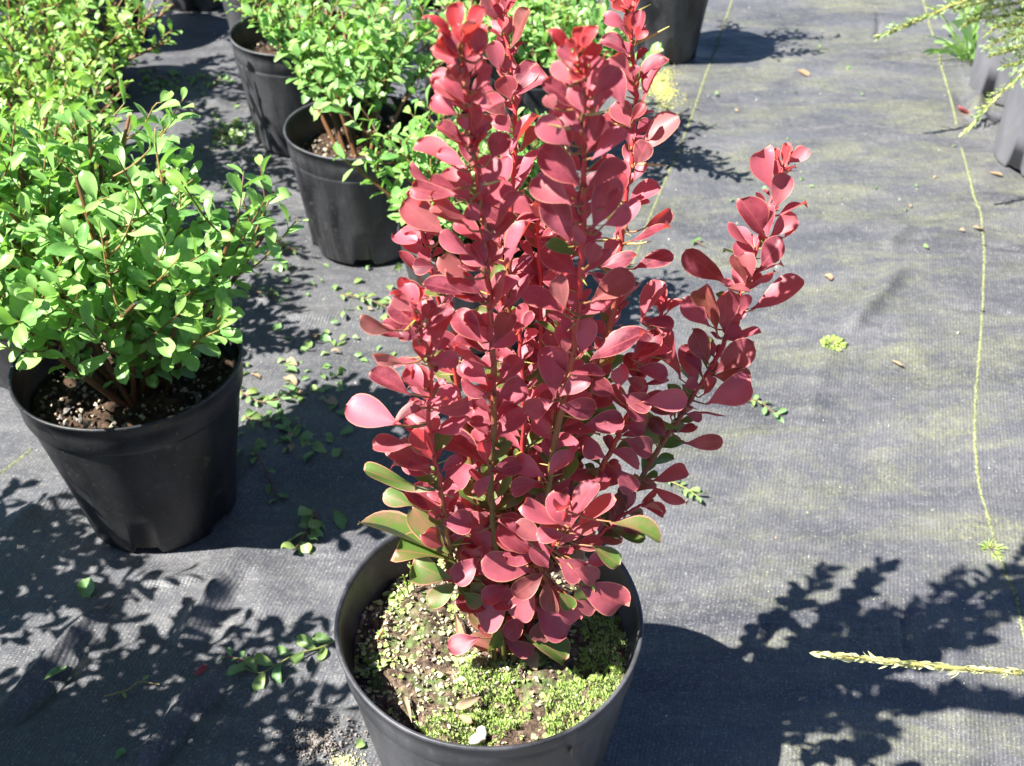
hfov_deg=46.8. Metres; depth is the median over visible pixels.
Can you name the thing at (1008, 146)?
potted juniper
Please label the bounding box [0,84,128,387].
potted shrub
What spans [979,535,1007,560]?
weed
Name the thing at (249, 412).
fallen leaf
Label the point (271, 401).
cut sprig
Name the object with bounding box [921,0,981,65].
grass tuft
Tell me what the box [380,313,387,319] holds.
fallen leaf
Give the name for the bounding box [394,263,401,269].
fallen leaf
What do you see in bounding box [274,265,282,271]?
fallen leaf
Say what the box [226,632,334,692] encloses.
cut sprig
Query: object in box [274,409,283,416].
fallen leaf
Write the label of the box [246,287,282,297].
cut sprig
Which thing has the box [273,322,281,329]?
fallen leaf
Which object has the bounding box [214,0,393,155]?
potted shrub
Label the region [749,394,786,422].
cut sprig
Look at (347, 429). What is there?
fallen leaf
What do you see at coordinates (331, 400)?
fallen leaf
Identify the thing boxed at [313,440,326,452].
fallen leaf
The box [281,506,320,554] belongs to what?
cut sprig
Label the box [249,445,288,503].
cut sprig
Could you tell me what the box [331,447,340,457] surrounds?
fallen leaf
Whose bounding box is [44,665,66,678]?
fallen leaf
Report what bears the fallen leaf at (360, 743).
on the ground
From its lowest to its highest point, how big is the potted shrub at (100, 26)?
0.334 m
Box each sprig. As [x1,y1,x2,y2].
[219,647,259,666]
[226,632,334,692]
[240,383,297,406]
[241,409,305,429]
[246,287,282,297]
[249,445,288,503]
[275,236,297,253]
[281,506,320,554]
[292,513,324,540]
[340,291,390,310]
[667,480,706,503]
[692,237,704,245]
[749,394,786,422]
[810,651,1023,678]
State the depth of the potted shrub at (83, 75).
1.56 m
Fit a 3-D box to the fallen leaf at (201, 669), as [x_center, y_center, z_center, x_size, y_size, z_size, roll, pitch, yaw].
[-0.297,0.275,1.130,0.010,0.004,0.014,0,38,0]
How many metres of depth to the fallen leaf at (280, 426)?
1.41 m
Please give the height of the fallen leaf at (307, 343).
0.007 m
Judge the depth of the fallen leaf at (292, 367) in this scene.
1.50 m
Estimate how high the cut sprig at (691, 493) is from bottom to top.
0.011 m
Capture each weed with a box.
[819,334,846,350]
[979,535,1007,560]
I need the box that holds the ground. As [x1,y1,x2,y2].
[0,0,1023,765]
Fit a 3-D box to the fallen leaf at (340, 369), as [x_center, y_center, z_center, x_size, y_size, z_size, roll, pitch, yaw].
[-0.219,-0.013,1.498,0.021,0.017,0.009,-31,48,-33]
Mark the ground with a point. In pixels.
(858, 466)
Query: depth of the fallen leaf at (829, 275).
1.66 m
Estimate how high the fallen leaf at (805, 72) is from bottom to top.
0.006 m
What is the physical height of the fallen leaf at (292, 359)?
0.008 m
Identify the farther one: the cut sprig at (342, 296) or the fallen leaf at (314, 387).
the cut sprig at (342, 296)
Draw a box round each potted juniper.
[871,0,1023,105]
[959,1,1023,176]
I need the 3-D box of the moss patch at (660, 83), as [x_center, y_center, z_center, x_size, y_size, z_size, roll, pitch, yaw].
[0.266,-0.541,2.170,0.114,0.012,0.324,0,38,0]
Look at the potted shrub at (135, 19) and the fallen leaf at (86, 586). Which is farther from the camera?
the potted shrub at (135, 19)
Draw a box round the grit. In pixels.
[13,7,1019,765]
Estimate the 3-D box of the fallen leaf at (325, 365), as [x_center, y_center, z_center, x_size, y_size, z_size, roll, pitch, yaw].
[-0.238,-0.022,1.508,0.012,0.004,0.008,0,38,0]
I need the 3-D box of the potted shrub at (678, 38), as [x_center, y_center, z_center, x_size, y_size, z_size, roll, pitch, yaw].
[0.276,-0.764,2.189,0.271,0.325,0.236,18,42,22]
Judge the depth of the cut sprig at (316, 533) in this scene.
1.27 m
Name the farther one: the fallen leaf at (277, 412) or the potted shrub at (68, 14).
the potted shrub at (68, 14)
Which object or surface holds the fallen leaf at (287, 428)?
on the ground
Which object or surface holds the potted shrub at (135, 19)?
on the ground
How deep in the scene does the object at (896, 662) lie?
0.80 m
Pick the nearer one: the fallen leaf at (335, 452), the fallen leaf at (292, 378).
the fallen leaf at (335, 452)
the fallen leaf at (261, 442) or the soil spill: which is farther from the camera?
the fallen leaf at (261, 442)
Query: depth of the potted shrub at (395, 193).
1.45 m
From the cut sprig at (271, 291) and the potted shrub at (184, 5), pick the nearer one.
the cut sprig at (271, 291)
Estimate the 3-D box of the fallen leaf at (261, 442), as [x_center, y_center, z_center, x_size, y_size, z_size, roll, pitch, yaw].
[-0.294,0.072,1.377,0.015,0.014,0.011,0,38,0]
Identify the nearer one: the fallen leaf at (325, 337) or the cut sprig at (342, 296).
the fallen leaf at (325, 337)
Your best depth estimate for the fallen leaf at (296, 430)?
1.41 m
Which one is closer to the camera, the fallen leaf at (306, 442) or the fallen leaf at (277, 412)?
the fallen leaf at (306, 442)
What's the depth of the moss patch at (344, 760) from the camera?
1.06 m
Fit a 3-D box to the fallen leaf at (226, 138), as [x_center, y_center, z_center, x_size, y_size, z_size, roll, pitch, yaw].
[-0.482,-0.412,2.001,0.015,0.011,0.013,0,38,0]
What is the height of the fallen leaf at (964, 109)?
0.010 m
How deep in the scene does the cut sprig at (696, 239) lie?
1.74 m
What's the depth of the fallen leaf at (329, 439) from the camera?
1.40 m
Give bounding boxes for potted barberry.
[334,0,809,765]
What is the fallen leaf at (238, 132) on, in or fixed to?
on the ground
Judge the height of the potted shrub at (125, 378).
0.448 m
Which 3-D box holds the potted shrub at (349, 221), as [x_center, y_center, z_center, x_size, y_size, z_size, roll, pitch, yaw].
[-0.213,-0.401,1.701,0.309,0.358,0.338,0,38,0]
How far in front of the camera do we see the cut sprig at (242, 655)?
1.14 m
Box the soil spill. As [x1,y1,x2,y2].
[229,704,367,765]
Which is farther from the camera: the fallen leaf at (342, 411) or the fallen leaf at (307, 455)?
the fallen leaf at (342, 411)
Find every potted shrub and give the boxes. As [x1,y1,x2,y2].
[0,0,127,101]
[0,0,182,125]
[0,7,132,240]
[0,76,308,552]
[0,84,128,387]
[121,0,146,46]
[163,0,222,10]
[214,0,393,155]
[222,0,328,28]
[241,0,465,264]
[330,85,570,356]
[413,0,512,112]
[419,0,668,168]
[633,0,707,64]
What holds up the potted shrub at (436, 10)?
on the ground
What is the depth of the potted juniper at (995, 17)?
2.00 m
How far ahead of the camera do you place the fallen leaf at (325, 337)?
1.56 m
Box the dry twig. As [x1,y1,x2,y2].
[104,675,159,698]
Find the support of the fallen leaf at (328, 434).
on the ground
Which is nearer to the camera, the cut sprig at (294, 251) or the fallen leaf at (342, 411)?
the fallen leaf at (342, 411)
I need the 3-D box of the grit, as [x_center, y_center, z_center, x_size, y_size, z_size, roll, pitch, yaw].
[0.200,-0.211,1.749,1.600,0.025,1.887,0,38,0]
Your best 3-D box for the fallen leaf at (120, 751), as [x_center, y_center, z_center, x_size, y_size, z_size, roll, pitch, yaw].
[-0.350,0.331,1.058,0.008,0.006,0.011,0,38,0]
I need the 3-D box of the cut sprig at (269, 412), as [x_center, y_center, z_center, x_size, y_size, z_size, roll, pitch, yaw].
[-0.285,0.043,1.422,0.078,0.011,0.034,0,38,0]
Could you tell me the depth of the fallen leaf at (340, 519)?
1.29 m
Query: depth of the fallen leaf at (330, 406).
1.45 m
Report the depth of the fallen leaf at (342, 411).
1.44 m
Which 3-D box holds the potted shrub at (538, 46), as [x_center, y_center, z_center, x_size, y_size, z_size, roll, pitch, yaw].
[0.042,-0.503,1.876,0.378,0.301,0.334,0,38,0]
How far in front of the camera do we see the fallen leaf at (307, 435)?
1.40 m
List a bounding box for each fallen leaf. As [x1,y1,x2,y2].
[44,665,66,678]
[77,578,94,597]
[115,747,125,758]
[194,664,206,675]
[223,135,231,143]
[234,129,242,135]
[245,408,255,416]
[253,438,266,448]
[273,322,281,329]
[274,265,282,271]
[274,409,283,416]
[274,424,283,429]
[282,423,291,431]
[283,365,296,371]
[283,375,296,384]
[284,361,291,366]
[286,357,296,364]
[287,442,294,451]
[292,426,301,435]
[299,430,313,439]
[301,439,311,446]
[302,450,313,461]
[304,340,312,348]
[310,384,318,390]
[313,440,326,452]
[320,334,331,340]
[321,363,329,368]
[323,396,337,403]
[323,432,333,437]
[326,437,332,442]
[328,401,337,409]
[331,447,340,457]
[333,509,346,528]
[336,366,344,375]
[336,407,345,416]
[339,425,352,434]
[356,738,364,747]
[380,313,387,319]
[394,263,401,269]
[797,69,809,75]
[825,273,832,279]
[958,105,968,113]
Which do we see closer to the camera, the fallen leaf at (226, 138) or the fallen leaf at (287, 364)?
the fallen leaf at (287, 364)
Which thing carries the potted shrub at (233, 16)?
on the ground
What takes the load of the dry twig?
on the ground
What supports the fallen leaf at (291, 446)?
on the ground
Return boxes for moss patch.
[327,748,366,765]
[628,57,691,115]
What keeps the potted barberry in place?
on the ground
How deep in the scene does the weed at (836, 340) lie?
1.54 m

